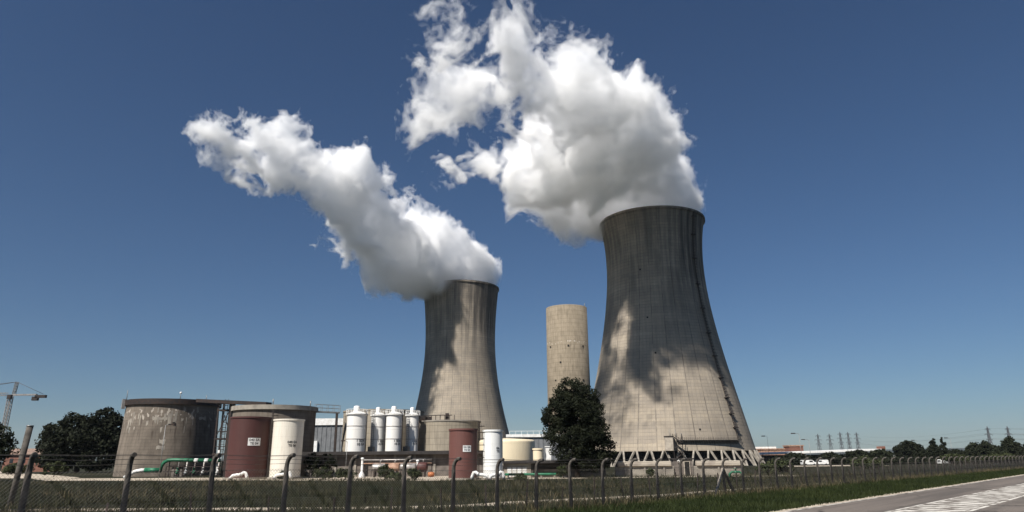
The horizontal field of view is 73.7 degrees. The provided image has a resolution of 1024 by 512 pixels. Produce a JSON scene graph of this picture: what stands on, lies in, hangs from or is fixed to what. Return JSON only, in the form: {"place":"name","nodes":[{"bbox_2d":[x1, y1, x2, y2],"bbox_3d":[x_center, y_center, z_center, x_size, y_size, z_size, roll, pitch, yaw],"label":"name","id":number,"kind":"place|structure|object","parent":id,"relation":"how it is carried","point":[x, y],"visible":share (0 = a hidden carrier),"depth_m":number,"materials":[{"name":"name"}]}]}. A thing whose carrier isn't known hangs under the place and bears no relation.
{"place":"outdoors","nodes":[
{"label":"outdoors","id":0,"kind":"place"},
{"bbox_2d":[1,449,69,471],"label":"red house","id":1,"kind":"structure","parent":0,"point":[11,459],"depth_m":251.42,"materials":[{"name":"brick"}]},
{"bbox_2d":[0,471,78,477],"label":"sandy path","id":2,"kind":"structure","parent":0,"point":[22,475],"depth_m":112.43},
{"bbox_2d":[315,404,340,451],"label":"foot bridge","id":3,"kind":"structure","parent":0,"point":[336,426],"depth_m":104.69,"materials":[{"name":"metal"}]},
{"bbox_2d":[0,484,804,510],"bbox_3d":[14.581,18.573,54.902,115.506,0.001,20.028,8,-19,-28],"label":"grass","id":4,"kind":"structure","parent":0,"point":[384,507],"depth_m":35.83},
{"bbox_2d":[0,455,1022,511],"bbox_3d":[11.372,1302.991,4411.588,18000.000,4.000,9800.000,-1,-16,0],"label":"ground","id":5,"kind":"structure","parent":0,"point":[108,472],"depth_m":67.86,"materials":[{"name":"plant"}]},
{"bbox_2d":[0,422,20,467],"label":"edge tree","id":6,"kind":"object","parent":5,"relation":"on","point":[7,441],"visible":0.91,"depth_m":89.07,"materials":[{"name":"green plant"}]},
{"bbox_2d":[1,462,34,474],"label":"bush","id":7,"kind":"object","parent":5,"relation":"on","point":[8,469],"visible":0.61,"depth_m":130.97,"materials":[{"name":"green plant"}]},
{"bbox_2d":[7,425,33,504],"bbox_3d":[-27.603,12.012,38.232,0.684,4.927,0.368,-1,-16,0],"label":"concrete pole","id":8,"kind":"object","parent":5,"relation":"on","point":[25,444],"visible":1,"depth_m":38.24,"materials":[{"name":"concrete"}]},
{"bbox_2d":[0,382,46,461],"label":"tower crane","id":9,"kind":"object","parent":5,"relation":"on","point":[10,397],"visible":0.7,"depth_m":392.92,"materials":[{"name":"metal"}]},
{"bbox_2d":[42,461,68,476],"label":"bush","id":10,"kind":"object","parent":5,"relation":"on","point":[58,470],"visible":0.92,"depth_m":106.79,"materials":[{"name":"green plant"}]},
{"bbox_2d":[34,406,123,471],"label":"dark tree","id":11,"kind":"object","parent":5,"relation":"on","point":[91,434],"visible":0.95,"depth_m":144.69,"materials":[{"name":"green plant"}]},
{"bbox_2d":[158,424,174,477],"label":"lamp post","id":12,"kind":"object","parent":5,"relation":"on","point":[162,447],"visible":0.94,"depth_m":97.81,"materials":[{"name":"metal"}]},
{"bbox_2d":[112,391,221,476],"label":"storage tank","id":13,"kind":"object","parent":5,"relation":"on","point":[191,431],"visible":0.95,"depth_m":107.72,"materials":[{"name":"concrete"}]},
{"bbox_2d":[123,458,222,477],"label":"pipe manifold","id":14,"kind":"object","parent":5,"relation":"on","point":[178,468],"visible":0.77,"depth_m":100.38,"materials":[{"name":"green paint"}]},
{"bbox_2d":[212,399,229,476],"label":"access tower","id":15,"kind":"structure","parent":5,"relation":"on","point":[223,410],"depth_m":101.91,"materials":[{"name":"metal"}]},
{"bbox_2d":[196,399,271,476],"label":"roof gantry","id":16,"kind":"object","parent":5,"relation":"on","point":[232,402],"visible":0.62,"depth_m":101.39,"materials":[{"name":"metal"}]},
{"bbox_2d":[228,471,248,479],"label":"bent pipe","id":17,"kind":"object","parent":5,"relation":"on","point":[244,472],"visible":0.73,"depth_m":85.02,"materials":[{"name":"metal"}]},
{"bbox_2d":[231,399,317,475],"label":"storage tank","id":18,"kind":"object","parent":5,"relation":"on","point":[307,414],"visible":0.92,"depth_m":99.66,"materials":[{"name":"metal"}]},
{"bbox_2d":[272,471,291,479],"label":"bent pipe","id":19,"kind":"object","parent":5,"relation":"on","point":[275,476],"visible":0.53,"depth_m":84.81,"materials":[{"name":"metal"}]},
{"bbox_2d":[303,452,319,477],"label":"bush","id":20,"kind":"object","parent":5,"relation":"on","point":[313,459],"visible":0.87,"depth_m":89.75,"materials":[{"name":"green plant"}]},
{"bbox_2d":[313,418,342,451],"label":"white roofed shed","id":21,"kind":"structure","parent":5,"relation":"on","point":[324,435],"depth_m":179.12,"materials":[{"name":"paint"}]},
{"bbox_2d":[313,441,317,451],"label":"loading door","id":22,"kind":"structure","parent":21,"relation":"in","point":[315,442],"depth_m":177.66,"materials":[{"name":"white paint"}]},
{"bbox_2d":[318,453,337,473],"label":"bush","id":23,"kind":"object","parent":5,"relation":"on","point":[328,468],"visible":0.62,"depth_m":91.39,"materials":[{"name":"green plant"}]},
{"bbox_2d":[377,464,395,478],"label":"bush","id":24,"kind":"object","parent":5,"relation":"on","point":[385,467],"visible":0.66,"depth_m":78.60,"materials":[{"name":"green plant"}]},
{"bbox_2d":[302,450,482,476],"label":"service building","id":25,"kind":"structure","parent":5,"relation":"on","point":[440,457],"depth_m":94.62,"materials":[{"name":"concrete"}]},
{"bbox_2d":[345,406,367,451],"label":"white silo","id":26,"kind":"object","parent":25,"relation":"on","point":[356,431],"visible":0.98,"depth_m":97.13,"materials":[{"name":"paint"}]},
{"bbox_2d":[368,407,386,450],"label":"white silo","id":27,"kind":"object","parent":25,"relation":"on","point":[378,430],"visible":0.92,"depth_m":99.68,"materials":[{"name":"paint"}]},
{"bbox_2d":[341,409,423,451],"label":"gantry","id":28,"kind":"object","parent":25,"relation":"on","point":[369,413],"visible":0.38,"depth_m":105.46,"materials":[{"name":"metal"}]},
{"bbox_2d":[385,406,403,450],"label":"white silo","id":29,"kind":"object","parent":25,"relation":"on","point":[394,427],"visible":1,"depth_m":97.33,"materials":[{"name":"paint"}]},
{"bbox_2d":[403,407,419,450],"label":"white silo","id":30,"kind":"object","parent":25,"relation":"on","point":[412,428],"visible":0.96,"depth_m":99.72,"materials":[{"name":"paint"}]},
{"bbox_2d":[419,413,480,450],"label":"storage tank","id":31,"kind":"object","parent":25,"relation":"on","point":[433,435],"visible":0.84,"depth_m":100.65,"materials":[{"name":"concrete"}]},
{"bbox_2d":[390,472,401,479],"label":"bush","id":32,"kind":"object","parent":5,"relation":"on","point":[396,475],"visible":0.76,"depth_m":75.86,"materials":[{"name":"green plant"}]},
{"bbox_2d":[407,468,421,479],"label":"bush","id":33,"kind":"object","parent":5,"relation":"on","point":[414,473],"visible":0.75,"depth_m":78.22,"materials":[{"name":"green plant"}]},
{"bbox_2d":[37,475,793,480],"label":"plant apron","id":34,"kind":"object","parent":5,"relation":"on","point":[172,479],"visible":0.14,"depth_m":87.75,"materials":[{"name":"concrete"}]},
{"bbox_2d":[222,412,278,479],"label":"painted tank","id":35,"kind":"object","parent":34,"relation":"on","point":[249,435],"visible":0.89,"depth_m":87.85,"materials":[{"name":"metal"}]},
{"bbox_2d":[267,419,304,478],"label":"painted tank","id":36,"kind":"object","parent":34,"relation":"on","point":[287,439],"visible":0.94,"depth_m":87.72,"materials":[{"name":"metal"}]},
{"bbox_2d":[312,466,335,478],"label":"bush","id":37,"kind":"object","parent":34,"relation":"on","point":[321,472],"visible":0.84,"depth_m":81.84,"materials":[{"name":"green plant"}]},
{"bbox_2d":[336,468,357,478],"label":"bush","id":38,"kind":"object","parent":34,"relation":"on","point":[341,473],"visible":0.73,"depth_m":79.63,"materials":[{"name":"green plant"}]},
{"bbox_2d":[359,458,364,477],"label":"vent stack","id":39,"kind":"object","parent":34,"relation":"on","point":[361,474],"visible":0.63,"depth_m":90.16,"materials":[{"name":"white paint"}]},
{"bbox_2d":[371,460,384,476],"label":"process vessel","id":40,"kind":"object","parent":34,"relation":"on","point":[375,466],"visible":0.48,"depth_m":90.73,"materials":[{"name":"metal"}]},
{"bbox_2d":[388,460,399,472],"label":"process vessel","id":41,"kind":"object","parent":34,"relation":"on","point":[395,465],"visible":0.59,"depth_m":90.73,"materials":[{"name":"metal"}]},
{"bbox_2d":[363,459,431,473],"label":"pipe rack","id":42,"kind":"object","parent":34,"relation":"on","point":[369,461],"visible":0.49,"depth_m":92.50,"materials":[{"name":"metal"}]},
{"bbox_2d":[399,459,416,469],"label":"process vessel","id":43,"kind":"object","parent":34,"relation":"on","point":[411,465],"visible":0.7,"depth_m":90.70,"materials":[{"name":"metal"}]},
{"bbox_2d":[417,458,427,476],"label":"process vessel","id":44,"kind":"object","parent":34,"relation":"on","point":[419,467],"visible":0.81,"depth_m":90.60,"materials":[{"name":"red paint"}]},
{"bbox_2d":[446,421,484,479],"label":"painted tank","id":45,"kind":"object","parent":34,"relation":"on","point":[462,442],"visible":0.91,"depth_m":77.66,"materials":[{"name":"metal"}]},
{"bbox_2d":[481,430,502,479],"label":"painted tank","id":46,"kind":"object","parent":34,"relation":"on","point":[493,444],"visible":0.86,"depth_m":78.02,"materials":[{"name":"metal"}]},
{"bbox_2d":[505,473,561,477],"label":"green pipe","id":47,"kind":"object","parent":34,"relation":"on","point":[510,474],"visible":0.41,"depth_m":82.39,"materials":[{"name":"metal"}]},
{"bbox_2d":[503,460,605,477],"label":"pump building","id":48,"kind":"structure","parent":34,"relation":"on","point":[546,465],"depth_m":83.92,"materials":[{"name":"concrete"}]},
{"bbox_2d":[479,438,534,460],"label":"ivory tank","id":49,"kind":"object","parent":48,"relation":"on","point":[514,449],"visible":0.66,"depth_m":97.03,"materials":[{"name":"metal"}]},
{"bbox_2d":[532,448,543,460],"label":"ivory tank","id":50,"kind":"object","parent":48,"relation":"on","point":[537,454],"visible":0.97,"depth_m":94.51,"materials":[{"name":"metal"}]},
{"bbox_2d":[545,446,551,459],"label":"white cabinet","id":51,"kind":"object","parent":48,"relation":"on","point":[548,455],"visible":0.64,"depth_m":95.28,"materials":[{"name":"metal"}]},
{"bbox_2d":[615,461,673,476],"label":"concrete wall","id":52,"kind":"structure","parent":34,"relation":"on","point":[625,465],"depth_m":83.99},
{"bbox_2d":[668,458,693,475],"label":"kiosk","id":53,"kind":"object","parent":34,"relation":"on","point":[675,463],"visible":0.45,"depth_m":84.43,"materials":[{"name":"concrete"}]},
{"bbox_2d":[684,462,689,474],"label":"door","id":54,"kind":"structure","parent":53,"relation":"in","point":[686,463],"depth_m":84.29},
{"bbox_2d":[693,460,740,475],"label":"concrete wall","id":55,"kind":"structure","parent":34,"relation":"on","point":[708,464],"depth_m":83.98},
{"bbox_2d":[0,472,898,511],"bbox_3d":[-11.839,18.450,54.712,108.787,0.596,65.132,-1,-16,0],"label":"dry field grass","id":56,"kind":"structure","parent":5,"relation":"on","point":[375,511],"depth_m":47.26,"materials":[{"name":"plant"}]},
{"bbox_2d":[415,280,508,439],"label":"cooling tower","id":57,"kind":"structure","parent":5,"relation":"on","point":[459,380],"depth_m":452.16,"materials":[{"name":"concrete"}]},
{"bbox_2d":[470,471,488,479],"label":"bent pipe","id":58,"kind":"object","parent":5,"relation":"on","point":[479,474],"visible":0.81,"depth_m":75.51,"materials":[{"name":"metal"}]},
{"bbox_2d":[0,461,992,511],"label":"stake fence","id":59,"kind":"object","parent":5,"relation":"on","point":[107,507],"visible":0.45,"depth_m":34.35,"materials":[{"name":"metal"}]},
{"bbox_2d":[487,470,505,479],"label":"bent pipe","id":60,"kind":"object","parent":5,"relation":"on","point":[500,472],"visible":0.63,"depth_m":75.42,"materials":[{"name":"metal"}]},
{"bbox_2d":[0,452,1023,511],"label":"perimeter fence","id":61,"kind":"object","parent":5,"relation":"on","point":[24,496],"visible":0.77,"depth_m":29.35,"materials":[{"name":"metal"}]},
{"bbox_2d":[513,472,526,480],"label":"bush","id":62,"kind":"object","parent":5,"relation":"on","point":[522,476],"visible":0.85,"depth_m":71.85,"materials":[{"name":"green plant"}]},
{"bbox_2d":[506,431,570,459],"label":"grey shed","id":63,"kind":"structure","parent":5,"relation":"on","point":[540,442],"depth_m":171.79,"materials":[{"name":"white paint"}]},
{"bbox_2d":[556,465,567,477],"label":"bush","id":64,"kind":"object","parent":5,"relation":"on","point":[561,468],"visible":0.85,"depth_m":80.60,"materials":[{"name":"green plant"}]},
{"bbox_2d":[546,303,590,439],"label":"concrete stack","id":65,"kind":"object","parent":5,"relation":"on","point":[567,340],"visible":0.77,"depth_m":234.99,"materials":[{"name":"concrete"}]},
{"bbox_2d":[540,376,616,477],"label":"evergreen tree","id":66,"kind":"object","parent":5,"relation":"on","point":[574,423],"visible":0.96,"depth_m":82.08,"materials":[{"name":"green plant"}]},
{"bbox_2d":[646,467,654,475],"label":"bush","id":67,"kind":"object","parent":5,"relation":"on","point":[650,471],"visible":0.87,"depth_m":82.36,"materials":[{"name":"green plant"}]},
{"bbox_2d":[594,205,764,466],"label":"cooling tower","id":68,"kind":"structure","parent":5,"relation":"on","point":[665,386],"depth_m":312.81,"materials":[{"name":"concrete"}]},
{"bbox_2d":[468,465,1023,511],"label":"verge grass","id":69,"kind":"structure","parent":5,"relation":"on","point":[807,496],"depth_m":38.75,"materials":[{"name":"plant"}]},
{"bbox_2d":[755,462,779,475],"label":"bush","id":70,"kind":"object","parent":5,"relation":"on","point":[766,465],"visible":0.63,"depth_m":81.81,"materials":[{"name":"green plant"}]},
{"bbox_2d":[765,457,793,471],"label":"bush","id":71,"kind":"object","parent":5,"relation":"on","point":[771,461],"visible":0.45,"depth_m":99.09,"materials":[{"name":"green plant"}]},
{"bbox_2d":[785,452,804,458],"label":"broadleaf tree","id":72,"kind":"object","parent":5,"relation":"on","point":[792,454],"visible":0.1,"depth_m":286.08,"materials":[{"name":"green plant"}]},
{"bbox_2d":[800,460,815,464],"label":"white van","id":73,"kind":"object","parent":5,"relation":"on","point":[812,462],"visible":0.63,"depth_m":158.22,"materials":[{"name":"paint"}]},
{"bbox_2d":[748,446,884,465],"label":"canopy building","id":74,"kind":"structure","parent":5,"relation":"on","point":[766,455],"depth_m":408.13,"materials":[{"name":"white paint"}]},
{"bbox_2d":[815,434,822,454],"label":"power pylon","id":75,"kind":"object","parent":5,"relation":"on","point":[817,435],"visible":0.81,"depth_m":1445.19,"materials":[{"name":"metal"}]},
{"bbox_2d":[815,460,828,464],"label":"white van","id":76,"kind":"object","parent":5,"relation":"on","point":[823,462],"visible":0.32,"depth_m":160.10,"materials":[{"name":"paint"}]},
{"bbox_2d":[817,451,841,459],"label":"broadleaf tree","id":77,"kind":"object","parent":5,"relation":"on","point":[828,453],"visible":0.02,"depth_m":283.87,"materials":[{"name":"green plant"}]},
{"bbox_2d":[788,465,886,466],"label":"yard apron","id":78,"kind":"object","parent":5,"relation":"on","point":[822,465],"visible":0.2,"depth_m":151.96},
{"bbox_2d":[838,432,845,453],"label":"power pylon","id":79,"kind":"object","parent":5,"relation":"on","point":[841,442],"visible":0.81,"depth_m":2070.58,"materials":[{"name":"metal"}]},
{"bbox_2d":[855,429,983,445],"bbox_3d":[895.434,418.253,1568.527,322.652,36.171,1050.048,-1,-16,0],"label":"power line","id":80,"kind":"object","parent":79,"relation":"hanging from","point":[933,435],"visible":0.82,"depth_m":1277.48,"materials":[{"name":"metal"}]},
{"bbox_2d":[844,449,870,460],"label":"broadleaf tree","id":81,"kind":"object","parent":5,"relation":"on","point":[859,452],"visible":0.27,"depth_m":285.53,"materials":[{"name":"green plant"}]},
{"bbox_2d":[855,432,860,448],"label":"power pylon","id":82,"kind":"object","parent":5,"relation":"on","point":[857,440],"visible":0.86,"depth_m":2071.91,"materials":[{"name":"metal"}]},
{"bbox_2d":[849,455,884,465],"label":"bush","id":83,"kind":"object","parent":5,"relation":"on","point":[867,457],"visible":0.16,"depth_m":143.46,"materials":[{"name":"green plant"}]},
{"bbox_2d":[850,457,884,468],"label":"bush","id":84,"kind":"object","parent":5,"relation":"on","point":[869,460],"visible":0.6,"depth_m":119.14,"materials":[{"name":"green plant"}]},
{"bbox_2d":[869,449,894,458],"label":"broadleaf tree","id":85,"kind":"object","parent":5,"relation":"on","point":[879,452],"visible":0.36,"depth_m":288.80,"materials":[{"name":"green plant"}]},
{"bbox_2d":[766,453,1023,464],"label":"scrub","id":86,"kind":"object","parent":5,"relation":"on","point":[847,462],"visible":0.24,"depth_m":207.52,"materials":[{"name":"green plant"}]},
{"bbox_2d":[770,474,1023,511],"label":"road shoulder","id":87,"kind":"object","parent":5,"relation":"on","point":[877,496],"visible":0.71,"depth_m":39.75},
{"bbox_2d":[892,440,918,459],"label":"broadleaf tree","id":88,"kind":"object","parent":5,"relation":"on","point":[906,448],"visible":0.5,"depth_m":307.45,"materials":[{"name":"green plant"}]},
{"bbox_2d":[913,442,924,450],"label":"broadleaf tree","id":89,"kind":"object","parent":5,"relation":"on","point":[919,447],"visible":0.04,"depth_m":319.77,"materials":[{"name":"green plant"}]},
{"bbox_2d":[915,449,935,459],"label":"broadleaf tree","id":90,"kind":"object","parent":5,"relation":"on","point":[924,453],"visible":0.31,"depth_m":303.41,"materials":[{"name":"green plant"}]},
{"bbox_2d":[929,438,939,458],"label":"poplar tree","id":91,"kind":"object","parent":5,"relation":"on","point":[934,450],"visible":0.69,"depth_m":308.79,"materials":[{"name":"green plant"}]},
{"bbox_2d":[939,437,948,455],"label":"poplar tree","id":92,"kind":"object","parent":5,"relation":"on","point":[945,449],"visible":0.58,"depth_m":309.24,"materials":[{"name":"green plant"}]},
{"bbox_2d":[940,449,966,455],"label":"broadleaf tree","id":93,"kind":"object","parent":5,"relation":"on","point":[954,451],"visible":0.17,"depth_m":311.26,"materials":[{"name":"green plant"}]},
{"bbox_2d":[939,453,971,463],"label":"bush","id":94,"kind":"object","parent":5,"relation":"on","point":[955,455],"visible":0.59,"depth_m":160.12,"materials":[{"name":"green plant"}]},
{"bbox_2d":[964,442,991,458],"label":"broadleaf tree","id":95,"kind":"object","parent":5,"relation":"on","point":[974,449],"visible":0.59,"depth_m":306.86,"materials":[{"name":"green plant"}]},
{"bbox_2d":[986,427,992,444],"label":"power pylon","id":96,"kind":"object","parent":5,"relation":"on","point":[988,434],"visible":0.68,"depth_m":1061.91,"materials":[{"name":"metal"}]},
{"bbox_2d":[983,445,1008,455],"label":"broadleaf tree","id":97,"kind":"object","parent":5,"relation":"on","point":[995,449],"visible":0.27,"depth_m":302.59,"materials":[{"name":"green plant"}]},
{"bbox_2d":[980,452,1017,462],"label":"bush","id":98,"kind":"object","parent":5,"relation":"on","point":[1001,455],"visible":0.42,"depth_m":172.18,"materials":[{"name":"green plant"}]},
{"bbox_2d":[999,436,1017,454],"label":"broadleaf tree","id":99,"kind":"object","parent":5,"relation":"on","point":[1008,442],"visible":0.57,"depth_m":308.30,"materials":[{"name":"green plant"}]},
{"bbox_2d":[1015,444,1023,458],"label":"broadleaf tree","id":100,"kind":"object","parent":5,"relation":"on","point":[1020,451],"visible":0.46,"depth_m":302.54,"materials":[{"name":"green plant"}]},
{"bbox_2d":[0,0,1023,461],"label":"sky","id":101,"kind":"structure","parent":0,"point":[236,200],"materials":[{"name":"blue"}]},
{"bbox_2d":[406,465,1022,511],"bbox_3d":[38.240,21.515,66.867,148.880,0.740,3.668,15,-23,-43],"label":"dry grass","id":102,"kind":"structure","parent":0,"point":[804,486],"depth_m":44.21,"materials":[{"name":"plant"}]},
{"bbox_2d":[756,448,784,454],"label":"ochre building","id":103,"kind":"structure","parent":0,"point":[772,450],"depth_m":451.45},
{"bbox_2d":[782,445,803,454],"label":"orange building","id":104,"kind":"structure","parent":0,"point":[788,448],"depth_m":444.41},
{"bbox_2d":[804,448,964,454],"bbox_3d":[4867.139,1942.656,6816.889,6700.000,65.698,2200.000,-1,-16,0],"label":"hills","id":105,"kind":"structure","parent":0,"point":[963,449],"depth_m":6251.67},
{"bbox_2d":[783,475,1023,511],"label":"road","id":106,"kind":"structure","parent":0,"point":[892,502],"depth_m":36.40,"materials":[{"name":"asphalt"}]},
{"bbox_2d":[785,475,1021,511],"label":"edge line","id":107,"kind":"object","parent":106,"relation":"on","point":[885,496],"depth_m":39.57,"materials":[{"name":"paint"}]},
{"bbox_2d":[886,483,1023,511],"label":"lane line","id":108,"kind":"object","parent":106,"relation":"on","point":[948,499],"depth_m":37.33,"materials":[{"name":"paint"}]},
{"bbox_2d":[894,484,1023,511],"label":"hatched marking","id":109,"kind":"object","parent":106,"relation":"on","point":[968,505],"visible":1,"depth_m":35.57,"materials":[{"name":"paint"}]},
{"bbox_2d":[965,495,1023,511],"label":"lane line","id":110,"kind":"object","parent":106,"relation":"on","point":[993,504],"depth_m":33.45,"materials":[{"name":"paint"}]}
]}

